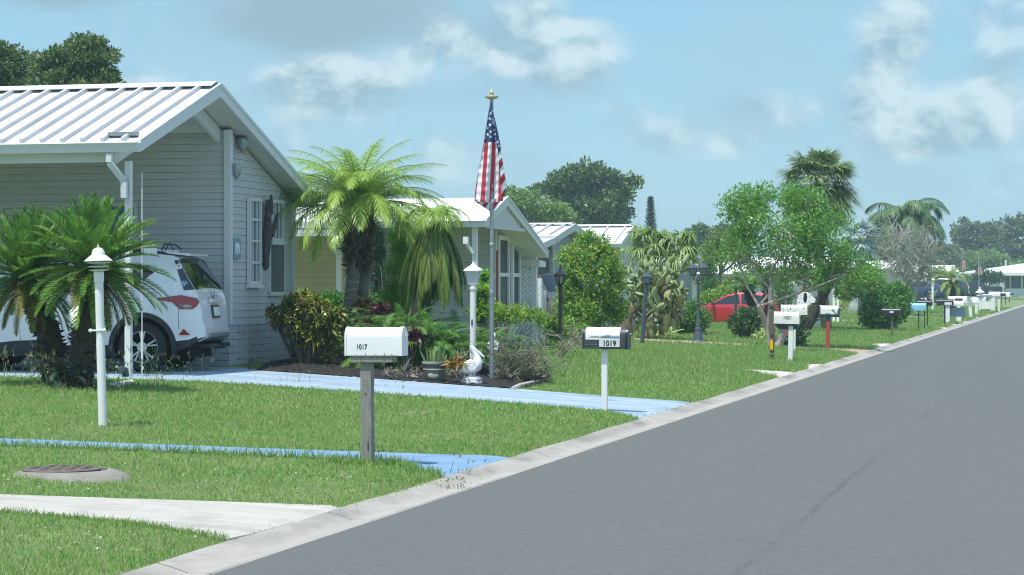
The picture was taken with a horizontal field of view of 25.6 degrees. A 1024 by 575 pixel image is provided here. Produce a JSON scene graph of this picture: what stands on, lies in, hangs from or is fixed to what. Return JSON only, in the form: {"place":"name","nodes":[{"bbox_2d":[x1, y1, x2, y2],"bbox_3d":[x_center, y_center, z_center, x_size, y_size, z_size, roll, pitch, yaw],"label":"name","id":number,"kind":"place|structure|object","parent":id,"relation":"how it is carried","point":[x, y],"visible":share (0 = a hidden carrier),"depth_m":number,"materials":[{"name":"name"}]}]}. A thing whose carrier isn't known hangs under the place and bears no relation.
{"place":"outdoors","nodes":[
{"label":"outdoors","id":0,"kind":"place"},
{"bbox_2d":[0,494,340,540],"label":"driveway","id":1,"kind":"structure","parent":0,"point":[233,520],"depth_m":15.50,"materials":[{"name":"concrete"}]},
{"bbox_2d":[0,438,508,477],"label":"path","id":2,"kind":"structure","parent":0,"point":[445,461],"depth_m":20.36,"materials":[{"name":"blue paint"}]},
{"bbox_2d":[0,365,691,419],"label":"driveway","id":3,"kind":"structure","parent":0,"point":[639,407],"depth_m":30.98,"materials":[{"name":"blue concrete"}]},
{"bbox_2d":[0,242,229,371],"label":"parked car","id":4,"kind":"object","parent":3,"relation":"on","point":[193,319],"visible":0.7,"depth_m":32.29,"materials":[{"name":"white paint"}]},
{"bbox_2d":[0,289,1023,574],"bbox_3d":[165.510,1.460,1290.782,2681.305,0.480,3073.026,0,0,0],"label":"ground","id":5,"kind":"structure","parent":0,"point":[1012,301],"depth_m":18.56,"materials":[{"name":"plant"}]},
{"bbox_2d":[0,39,39,85],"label":"oak","id":6,"kind":"object","parent":5,"relation":"on","point":[12,60],"visible":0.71,"depth_m":73.55,"materials":[{"name":"green plant"}]},
{"bbox_2d":[0,202,79,385],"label":"cycad","id":7,"kind":"object","parent":5,"relation":"on","point":[47,331],"visible":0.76,"depth_m":27.92,"materials":[{"name":"plant"}]},
{"bbox_2d":[19,355,108,388],"bbox_3d":[-5.395,1.087,27.375,1.067,0.540,0.802,0,0,25],"label":"fern clump","id":8,"kind":"object","parent":5,"relation":"on","point":[55,374],"visible":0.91,"depth_m":27.35,"materials":[{"name":"plant"}]},
{"bbox_2d":[13,465,130,482],"bbox_3d":[-3.457,1.446,17.550,1.000,0.096,1.000,0,0,0],"label":"manhole","id":9,"kind":"object","parent":5,"relation":"on","point":[68,473],"visible":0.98,"depth_m":17.31,"materials":[{"name":"concrete"}]},
{"bbox_2d":[26,31,126,85],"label":"oak","id":10,"kind":"object","parent":5,"relation":"on","point":[86,58],"visible":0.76,"depth_m":71.49,"materials":[{"name":"green plant"}]},
{"bbox_2d":[17,192,177,388],"bbox_3d":[-5.100,0.081,27.586,1.971,2.540,1.984,0,0,0],"label":"cycad","id":11,"kind":"object","parent":5,"relation":"on","point":[87,227],"visible":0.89,"depth_m":27.39,"materials":[{"name":"plant"}]},
{"bbox_2d":[84,245,112,425],"bbox_3d":[-4.062,0.513,22.263,0.280,1.910,0.280,-2,0,14],"label":"lamp post","id":12,"kind":"object","parent":5,"relation":"on","point":[98,256],"visible":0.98,"depth_m":22.23,"materials":[{"name":"metal"}]},
{"bbox_2d":[0,81,316,376],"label":"house","id":13,"kind":"structure","parent":5,"relation":"on","point":[208,169],"depth_m":34.64,"materials":[{"name":"grey"}]},
{"bbox_2d":[62,203,137,248],"bbox_3d":[-6.391,-0.800,34.962,1.330,1.010,0.085,0,0,14],"label":"window","id":14,"kind":"structure","parent":13,"relation":"in","point":[135,205],"depth_m":34.88,"materials":[{"name":"grey"}]},
{"bbox_2d":[246,198,263,287],"bbox_3d":[-3.926,-0.700,35.928,0.085,1.410,1.515,0,0,14],"label":"window","id":15,"kind":"structure","parent":13,"relation":"in","point":[254,205],"depth_m":35.48,"materials":[{"name":"white glass"}]},
{"bbox_2d":[271,200,286,244],"bbox_3d":[-3.788,-1.050,36.473,0.085,0.720,0.620,0,0,14],"label":"window","id":16,"kind":"structure","parent":13,"relation":"in","point":[279,237],"depth_m":36.56,"materials":[{"name":"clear glass"}]},
{"bbox_2d":[0,341,486,489],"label":"weeds","id":17,"kind":"object","parent":5,"relation":"on","point":[147,360],"visible":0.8,"depth_m":27.68,"materials":[{"name":"plant"}]},
{"bbox_2d":[298,288,381,352],"bbox_3d":[-3.192,0.641,40.510,1.907,1.301,0.979,0,0,0],"label":"hedge","id":18,"kind":"object","parent":5,"relation":"on","point":[335,298],"visible":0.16,"depth_m":40.37,"materials":[{"name":"green plant"}]},
{"bbox_2d":[344,327,408,461],"bbox_3d":[-1.171,1.042,19.750,0.551,1.402,0.187,0,0,14],"label":"mailbox","id":19,"kind":"object","parent":5,"relation":"on","point":[366,347],"visible":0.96,"depth_m":19.72,"materials":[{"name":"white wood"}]},
{"bbox_2d":[398,327,408,355],"bbox_3d":[-0.939,0.468,19.692,0.062,0.254,0.187,0,0,14],"label":"door","id":20,"kind":"structure","parent":19,"relation":"in","point":[403,335],"depth_m":19.65,"materials":[{"name":"white paint"}]},
{"bbox_2d":[254,355,558,387],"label":"mulch","id":21,"kind":"object","parent":5,"relation":"on","point":[330,368],"visible":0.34,"depth_m":33.67,"materials":[{"name":"brown plant"}]},
{"bbox_2d":[263,287,350,363],"bbox_3d":[-3.194,0.677,35.194,1.167,1.391,1.224,0,0,42],"label":"croton","id":22,"kind":"object","parent":21,"relation":"on","point":[316,321],"visible":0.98,"depth_m":35.03,"materials":[{"name":"green plant"}]},
{"bbox_2d":[331,307,362,361],"bbox_3d":[-2.648,0.812,36.181,0.542,0.996,0.472,0,0,-40],"label":"bush","id":23,"kind":"object","parent":21,"relation":"on","point":[354,313],"visible":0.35,"depth_m":36.12,"materials":[{"name":"green plant"}]},
{"bbox_2d":[352,295,374,321],"bbox_3d":[-2.451,0.709,37.391,0.411,1.180,0.453,0,0,10],"label":"croton","id":24,"kind":"object","parent":21,"relation":"on","point":[361,302],"visible":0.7,"depth_m":37.37,"materials":[{"name":"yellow plant"}]},
{"bbox_2d":[278,138,455,357],"bbox_3d":[-2.577,-0.571,37.676,3.486,3.824,3.352,0,0,0],"label":"date palm","id":25,"kind":"object","parent":21,"relation":"on","point":[362,207],"visible":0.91,"depth_m":37.31,"materials":[{"name":"green plant"}]},
{"bbox_2d":[368,218,388,323],"bbox_3d":[-2.412,-0.028,41.000,0.478,2.639,0.533,0,0,-38],"label":"cypress","id":26,"kind":"object","parent":21,"relation":"on","point":[380,258],"visible":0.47,"depth_m":40.93,"materials":[{"name":"green plant"}]},
{"bbox_2d":[360,300,396,326],"bbox_3d":[-2.171,0.743,36.628,0.751,1.156,0.673,0,0,41],"label":"cordyline","id":27,"kind":"object","parent":21,"relation":"on","point":[379,308],"visible":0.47,"depth_m":36.51,"materials":[{"name":"purple plant"}]},
{"bbox_2d":[381,357,422,378],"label":"bare shrub","id":28,"kind":"object","parent":21,"relation":"on","point":[398,372],"visible":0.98,"depth_m":32.95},
{"bbox_2d":[338,300,469,365],"bbox_3d":[-1.845,0.853,36.727,2.702,1.304,2.736,0,0,-26],"label":"areca palm","id":29,"kind":"object","parent":21,"relation":"on","point":[405,323],"visible":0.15,"depth_m":36.48,"materials":[{"name":"plant"}]},
{"bbox_2d":[377,223,433,321],"bbox_3d":[-1.813,0.052,38.578,0.949,2.546,0.861,0,0,-26],"label":"podocarpus","id":30,"kind":"object","parent":21,"relation":"on","point":[391,293],"visible":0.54,"depth_m":38.48,"materials":[{"name":"green plant"}]},
{"bbox_2d":[392,322,433,370],"bbox_3d":[-1.655,0.941,34.643,0.730,0.867,0.657,0,0,-37],"label":"cordyline","id":31,"kind":"object","parent":21,"relation":"on","point":[413,337],"visible":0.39,"depth_m":34.61,"materials":[{"name":"purple plant"}]},
{"bbox_2d":[321,303,542,374],"bbox_3d":[-1.283,1.063,35.676,3.619,1.649,3.268,0,0,0],"label":"areca palm","id":32,"kind":"object","parent":21,"relation":"on","point":[452,340],"visible":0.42,"depth_m":35.26,"materials":[{"name":"plant"}]},
{"bbox_2d":[422,361,446,381],"bbox_3d":[-1.126,1.228,32.806,0.373,0.306,0.373,0,0,0],"label":"plant pot","id":33,"kind":"object","parent":21,"relation":"on","point":[434,371],"visible":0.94,"depth_m":32.67,"materials":[{"name":"grey ceramic"}]},
{"bbox_2d":[420,345,446,361],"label":"snake plant","id":34,"kind":"object","parent":33,"relation":"in","point":[434,356],"visible":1,"depth_m":32.73,"materials":[{"name":"green plant"}]},
{"bbox_2d":[398,202,473,329],"bbox_3d":[-1.247,0.021,36.210,1.185,2.795,1.209,0,0,-41],"label":"weeping palm","id":35,"kind":"object","parent":21,"relation":"on","point":[435,262],"visible":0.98,"depth_m":35.97,"materials":[{"name":"green plant"}]},
{"bbox_2d":[440,350,468,376],"bbox_3d":[-0.830,1.095,32.578,0.442,0.403,0.523,0,0,0],"label":"bromeliad","id":36,"kind":"object","parent":21,"relation":"on","point":[457,363],"visible":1,"depth_m":32.51,"materials":[{"name":"yellow plant"}]},
{"bbox_2d":[445,347,468,377],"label":"bare shrub","id":37,"kind":"object","parent":21,"relation":"on","point":[450,371],"visible":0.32,"depth_m":33.57,"materials":[{"name":"plant"}]},
{"bbox_2d":[458,345,484,383],"bbox_3d":[-0.590,1.124,32.694,0.394,0.577,0.240,0,0,0],"label":"pelican statue","id":38,"kind":"object","parent":21,"relation":"on","point":[472,368],"visible":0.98,"depth_m":32.62,"materials":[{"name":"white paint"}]},
{"bbox_2d":[463,261,482,375],"bbox_3d":[-0.593,0.545,34.277,0.248,1.890,0.248,0,0,14],"label":"lamp post","id":39,"kind":"object","parent":21,"relation":"on","point":[473,271],"visible":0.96,"depth_m":34.23,"materials":[{"name":"metal"}]},
{"bbox_2d":[466,266,495,361],"bbox_3d":[-0.536,0.503,38.485,0.498,1.791,0.511,0,0,34],"label":"bush","id":40,"kind":"object","parent":21,"relation":"on","point":[482,296],"visible":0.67,"depth_m":38.41,"materials":[{"name":"green plant"}]},
{"bbox_2d":[485,89,498,378],"bbox_3d":[-0.302,-0.719,33.600,0.204,4.470,0.204,0,0,14],"label":"flag pole","id":41,"kind":"object","parent":21,"relation":"on","point":[491,97],"visible":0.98,"depth_m":33.57,"materials":[{"name":"grey metal"}]},
{"bbox_2d":[474,102,506,210],"bbox_3d":[-0.317,-1.933,33.557,0.493,1.645,0.206,0,0,0],"label":"flag","id":42,"kind":"object","parent":41,"relation":"hanging from","point":[491,171],"visible":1,"depth_m":33.56,"materials":[{"name":"fabric"}]},
{"bbox_2d":[462,322,580,382],"bbox_3d":[0.132,1.065,33.969,1.547,1.161,1.547,0,0,38],"label":"bare shrub","id":43,"kind":"object","parent":21,"relation":"on","point":[524,363],"visible":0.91,"depth_m":33.87,"materials":[{"name":"plant"}]},
{"bbox_2d":[296,196,548,345],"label":"house","id":44,"kind":"structure","parent":5,"relation":"on","point":[517,239],"depth_m":47.52,"materials":[{"name":"yellow"}]},
{"bbox_2d":[497,235,509,307],"bbox_3d":[-0.177,-0.239,47.588,0.085,1.710,1.000,0,0,14],"label":"window","id":45,"kind":"structure","parent":44,"relation":"in","point":[503,242],"depth_m":47.64,"materials":[{"name":"white paint"}]},
{"bbox_2d":[510,244,520,307],"bbox_3d":[0.092,-0.239,48.655,0.085,1.710,0.800,0,0,14],"label":"window","id":46,"kind":"structure","parent":44,"relation":"in","point":[515,257],"depth_m":48.65,"materials":[{"name":"white paint"}]},
{"bbox_2d":[486,297,554,353],"bbox_3d":[-0.015,0.776,43.996,1.757,1.182,1.012,0,0,0],"label":"hedge","id":47,"kind":"object","parent":5,"relation":"on","point":[511,312],"visible":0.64,"depth_m":43.91,"materials":[{"name":"green plant"}]},
{"bbox_2d":[538,279,542,343],"bbox_3d":[0.589,0.551,50.498,0.170,1.500,0.125,0,0,14],"label":"gate post","id":48,"kind":"object","parent":5,"relation":"on","point":[540,293],"visible":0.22,"depth_m":50.43,"materials":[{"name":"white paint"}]},
{"bbox_2d":[504,183,577,224],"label":"round tree","id":49,"kind":"object","parent":5,"relation":"on","point":[546,211],"visible":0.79,"depth_m":149.22,"materials":[{"name":"green plant"}]},
{"bbox_2d":[530,272,565,332],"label":"house","id":50,"kind":"structure","parent":5,"relation":"on","point":[549,282],"depth_m":60.17,"materials":[{"name":"beige paint"}]},
{"bbox_2d":[521,223,583,329],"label":"house","id":51,"kind":"structure","parent":5,"relation":"on","point":[552,236],"depth_m":62.35,"materials":[{"name":"white"}]},
{"bbox_2d":[532,321,581,356],"bbox_3d":[0.938,1.026,43.476,1.097,0.765,1.190,0,0,0],"label":"creeper","id":52,"kind":"object","parent":5,"relation":"on","point":[563,344],"visible":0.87,"depth_m":43.45,"materials":[{"name":"green plant"}]},
{"bbox_2d":[554,265,566,346],"bbox_3d":[0.971,0.504,45.288,0.242,1.900,0.280,0,0,14],"label":"lamp post","id":53,"kind":"object","parent":5,"relation":"on","point":[560,275],"visible":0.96,"depth_m":45.25,"materials":[{"name":"black metal"}]},
{"bbox_2d":[542,312,592,343],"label":"flowering shrub","id":54,"kind":"object","parent":5,"relation":"on","point":[554,326],"visible":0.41,"depth_m":49.93,"materials":[{"name":"green plant"}]},
{"bbox_2d":[120,304,1023,574],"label":"kerb","id":55,"kind":"structure","parent":5,"relation":"on","point":[218,557],"depth_m":17.86,"materials":[{"name":"concrete"}]},
{"bbox_2d":[526,155,644,223],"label":"oak","id":56,"kind":"object","parent":5,"relation":"on","point":[579,187],"visible":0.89,"depth_m":174.00,"materials":[{"name":"green plant"}]},
{"bbox_2d":[549,229,632,328],"bbox_3d":[1.997,-0.063,56.990,2.140,2.904,1.792,0,0,0],"label":"bush","id":57,"kind":"object","parent":5,"relation":"on","point":[599,303],"visible":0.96,"depth_m":56.69,"materials":[{"name":"green plant"}]},
{"bbox_2d":[582,327,631,411],"bbox_3d":[1.194,1.126,28.277,0.611,1.262,0.219,0,0,14],"label":"mailbox","id":58,"kind":"object","parent":5,"relation":"on","point":[604,339],"visible":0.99,"depth_m":28.22,"materials":[{"name":"white paint"}]},
{"bbox_2d":[625,327,631,349],"bbox_3d":[1.465,0.637,28.213,0.062,0.274,0.212,0,0,14],"label":"door","id":59,"kind":"structure","parent":58,"relation":"in","point":[628,333],"depth_m":28.15,"materials":[{"name":"black metal"}]},
{"bbox_2d":[577,224,644,326],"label":"house","id":60,"kind":"structure","parent":5,"relation":"on","point":[619,235],"depth_m":78.84,"materials":[{"name":"paint"}]},
{"bbox_2d":[640,271,652,342],"bbox_3d":[3.214,0.533,54.720,0.260,1.900,0.300,4,1,14],"label":"lamp post","id":61,"kind":"object","parent":5,"relation":"on","point":[646,277],"visible":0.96,"depth_m":54.68,"materials":[{"name":"metal"}]},
{"bbox_2d":[643,196,658,248],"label":"norfolk pine","id":62,"kind":"object","parent":5,"relation":"on","point":[651,218],"visible":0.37,"depth_m":189.87,"materials":[{"name":"green plant"}]},
{"bbox_2d":[618,248,698,338],"bbox_3d":[3.638,0.264,60.083,2.232,2.597,1.687,0,0,36],"label":"prickly pear","id":63,"kind":"object","parent":5,"relation":"on","point":[666,292],"visible":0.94,"depth_m":59.81,"materials":[{"name":"plant"}]},
{"bbox_2d":[620,224,708,319],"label":"fan palm","id":64,"kind":"object","parent":5,"relation":"on","point":[665,252],"visible":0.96,"depth_m":66.67,"materials":[{"name":"plant"}]},
{"bbox_2d":[648,253,701,321],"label":"house","id":65,"kind":"structure","parent":5,"relation":"on","point":[687,281],"depth_m":95.59,"materials":[{"name":"grey"}]},
{"bbox_2d":[658,296,712,333],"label":"hibiscus","id":66,"kind":"object","parent":5,"relation":"on","point":[691,317],"visible":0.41,"depth_m":65.77,"materials":[{"name":"green plant"}]},
{"bbox_2d":[687,262,708,341],"bbox_3d":[4.867,0.397,58.957,0.350,2.150,0.963,0,0,-19],"label":"lamp post","id":67,"kind":"object","parent":5,"relation":"on","point":[702,268],"visible":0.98,"depth_m":58.92,"materials":[{"name":"metal"}]},
{"bbox_2d":[677,220,729,248],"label":"distant tree","id":68,"kind":"object","parent":5,"relation":"on","point":[700,229],"visible":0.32,"depth_m":228.93,"materials":[{"name":"green plant"}]},
{"bbox_2d":[694,253,720,305],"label":"cypress","id":69,"kind":"object","parent":5,"relation":"on","point":[708,281],"visible":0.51,"depth_m":98.85,"materials":[{"name":"green plant"}]},
{"bbox_2d":[693,284,739,304],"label":"bush","id":70,"kind":"object","parent":5,"relation":"on","point":[708,296],"visible":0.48,"depth_m":91.64,"materials":[{"name":"green plant"}]},
{"bbox_2d":[697,223,754,285],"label":"round tree","id":71,"kind":"object","parent":5,"relation":"on","point":[713,247],"visible":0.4,"depth_m":99.87,"materials":[{"name":"green plant"}]},
{"bbox_2d":[692,263,766,301],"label":"house","id":72,"kind":"structure","parent":5,"relation":"on","point":[694,287],"depth_m":118.72,"materials":[{"name":"white"}]},
{"bbox_2d":[685,292,791,322],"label":"parked car","id":73,"kind":"object","parent":5,"relation":"on","point":[722,308],"visible":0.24,"depth_m":88.58,"materials":[{"name":"red paint"}]},
{"bbox_2d":[712,260,764,292],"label":"bush","id":74,"kind":"object","parent":5,"relation":"on","point":[729,280],"visible":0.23,"depth_m":95.80,"materials":[{"name":"green plant"}]},
{"bbox_2d":[725,305,761,337],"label":"bush","id":75,"kind":"object","parent":5,"relation":"on","point":[744,320],"visible":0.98,"depth_m":63.80,"materials":[{"name":"green plant"}]},
{"bbox_2d":[724,272,763,330],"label":"young palm","id":76,"kind":"object","parent":5,"relation":"on","point":[752,282],"visible":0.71,"depth_m":69.89,"materials":[{"name":"plant"}]},
{"bbox_2d":[747,262,788,316],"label":"young palm","id":77,"kind":"object","parent":5,"relation":"on","point":[766,306],"visible":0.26,"depth_m":73.94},
{"bbox_2d":[769,303,774,358],"bbox_3d":[5.534,0.982,48.027,0.120,1.320,0.117,0,0,14],"label":"marker post","id":78,"kind":"object","parent":5,"relation":"on","point":[771,323],"visible":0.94,"depth_m":47.98,"materials":[{"name":"brown paint"}]},
{"bbox_2d":[699,257,866,309],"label":"house","id":79,"kind":"structure","parent":5,"relation":"on","point":[830,298],"depth_m":138.62,"materials":[{"name":"white"}]},
{"bbox_2d":[772,265,797,310],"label":"bush","id":80,"kind":"object","parent":5,"relation":"on","point":[781,295],"visible":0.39,"depth_m":83.90,"materials":[{"name":"green plant"}]},
{"bbox_2d":[774,311,800,360],"bbox_3d":[5.777,1.129,47.345,0.556,1.252,0.202,1,0,14],"label":"mailbox","id":81,"kind":"object","parent":5,"relation":"on","point":[790,321],"visible":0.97,"depth_m":47.28,"materials":[{"name":"white paint"}]},
{"bbox_2d":[784,315,811,345],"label":"bush","id":82,"kind":"object","parent":5,"relation":"on","point":[800,340],"visible":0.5,"depth_m":58.46,"materials":[{"name":"green plant"}]},
{"bbox_2d":[713,178,883,346],"bbox_3d":[7.321,-0.574,57.542,4.435,4.455,3.036,0,0,0],"label":"forked tree","id":83,"kind":"object","parent":5,"relation":"on","point":[746,211],"visible":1,"depth_m":57.26,"materials":[{"name":"green plant"}]},
{"bbox_2d":[781,292,815,350],"bbox_3d":[6.891,0.920,54.168,0.843,1.622,0.212,0,0,14],"label":"mailbox","id":84,"kind":"object","parent":5,"relation":"on","point":[805,300],"visible":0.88,"depth_m":54.10,"materials":[{"name":"white paint"}]},
{"bbox_2d":[770,146,866,328],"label":"cabbage palm","id":85,"kind":"object","parent":5,"relation":"on","point":[825,161],"visible":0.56,"depth_m":79.45,"materials":[{"name":"plant"}]},
{"bbox_2d":[804,260,853,330],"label":"leaning palm","id":86,"kind":"object","parent":5,"relation":"on","point":[821,299],"visible":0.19,"depth_m":75.88,"materials":[{"name":"plant"}]},
{"bbox_2d":[819,305,840,348],"bbox_3d":[7.968,1.100,56.511,0.536,1.307,0.216,1,0,14],"label":"mailbox","id":87,"kind":"object","parent":5,"relation":"on","point":[828,312],"visible":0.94,"depth_m":56.47,"materials":[{"name":"red paint"}]},
{"bbox_2d":[837,218,884,315],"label":"silver palm","id":88,"kind":"object","parent":5,"relation":"on","point":[867,245],"visible":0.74,"depth_m":111.65,"materials":[{"name":"plant"}]},
{"bbox_2d":[832,265,889,323],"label":"round tree","id":89,"kind":"object","parent":5,"relation":"on","point":[843,294],"visible":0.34,"depth_m":91.73,"materials":[{"name":"green plant"}]},
{"bbox_2d":[857,279,915,329],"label":"bush","id":90,"kind":"object","parent":5,"relation":"on","point":[877,300],"visible":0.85,"depth_m":80.71,"materials":[{"name":"green plant"}]},
{"bbox_2d":[882,308,900,335],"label":"mailbox","id":91,"kind":"object","parent":5,"relation":"on","point":[891,312],"visible":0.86,"depth_m":70.52,"materials":[{"name":"brown paint"}]},
{"bbox_2d":[864,197,950,286],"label":"queen palm","id":92,"kind":"object","parent":5,"relation":"on","point":[920,208],"visible":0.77,"depth_m":130.81,"materials":[{"name":"green plant"}]},
{"bbox_2d":[866,210,950,314],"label":"bare tree","id":93,"kind":"object","parent":5,"relation":"on","point":[908,270],"visible":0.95,"depth_m":121.67,"materials":[{"name":"grey plant"}]},
{"bbox_2d":[910,303,925,328],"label":"mailbox","id":94,"kind":"object","parent":5,"relation":"on","point":[918,307],"visible":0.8,"depth_m":83.85,"materials":[{"name":"blue metal"}]},
{"bbox_2d":[911,280,943,299],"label":"parked car","id":95,"kind":"object","parent":5,"relation":"on","point":[924,292],"visible":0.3,"depth_m":167.47,"materials":[{"name":"blue paint"}]},
{"bbox_2d":[912,240,965,265],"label":"distant tree","id":96,"kind":"object","parent":5,"relation":"on","point":[954,256],"visible":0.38,"depth_m":298.61,"materials":[{"name":"green plant"}]},
{"bbox_2d":[917,278,969,299],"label":"parked car","id":97,"kind":"object","parent":5,"relation":"on","point":[965,285],"visible":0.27,"depth_m":171.60,"materials":[{"name":"blue paint"}]},
{"bbox_2d":[936,299,953,322],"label":"mailbox","id":98,"kind":"object","parent":5,"relation":"on","point":[944,302],"visible":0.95,"depth_m":97.38,"materials":[{"name":"black metal"}]},
{"bbox_2d":[925,266,974,308],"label":"stout palm","id":99,"kind":"object","parent":5,"relation":"on","point":[950,287],"visible":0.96,"depth_m":117.76,"materials":[{"name":"plant"}]},
{"bbox_2d":[946,301,964,322],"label":"mailbox","id":100,"kind":"object","parent":5,"relation":"on","point":[955,312],"visible":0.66,"depth_m":98.83,"materials":[{"name":"white paint"}]},
{"bbox_2d":[949,216,1008,296],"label":"distant tree","id":101,"kind":"object","parent":5,"relation":"on","point":[969,235],"visible":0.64,"depth_m":334.14,"materials":[{"name":"green plant"}]},
{"bbox_2d":[968,281,1002,295],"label":"parked car","id":102,"kind":"object","parent":5,"relation":"on","point":[974,288],"visible":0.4,"depth_m":234.72,"materials":[{"name":"paint"}]},
{"bbox_2d":[969,267,1004,299],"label":"round tree","id":103,"kind":"object","parent":5,"relation":"on","point":[987,276],"visible":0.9,"depth_m":244.46,"materials":[{"name":"green plant"}]},
{"bbox_2d":[954,247,1022,296],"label":"distant tree","id":104,"kind":"object","parent":5,"relation":"on","point":[989,258],"visible":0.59,"depth_m":318.58,"materials":[{"name":"green plant"}]},
{"bbox_2d":[954,263,1023,295],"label":"house","id":105,"kind":"structure","parent":5,"relation":"on","point":[1014,274],"depth_m":290.09,"materials":[{"name":"grey"}]},
{"bbox_2d":[979,299,999,311],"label":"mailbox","id":106,"kind":"object","parent":5,"relation":"on","point":[984,304],"visible":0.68,"depth_m":149.00,"materials":[{"name":"white paint"}]},
{"bbox_2d":[985,211,1023,296],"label":"distant tree","id":107,"kind":"object","parent":5,"relation":"on","point":[1012,246],"visible":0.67,"depth_m":344.04,"materials":[{"name":"green plant"}]},
{"bbox_2d":[0,0,1023,288],"label":"sky","id":108,"kind":"structure","parent":0,"point":[698,99],"materials":[{"name":"blue"}]},
{"bbox_2d":[212,306,1023,574],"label":"road","id":109,"kind":"structure","parent":0,"point":[908,459],"depth_m":17.68,"materials":[{"name":"asphalt"}]},
{"bbox_2d":[636,338,882,353],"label":"path","id":110,"kind":"structure","parent":0,"point":[856,350],"depth_m":57.59,"materials":[{"name":"concrete"}]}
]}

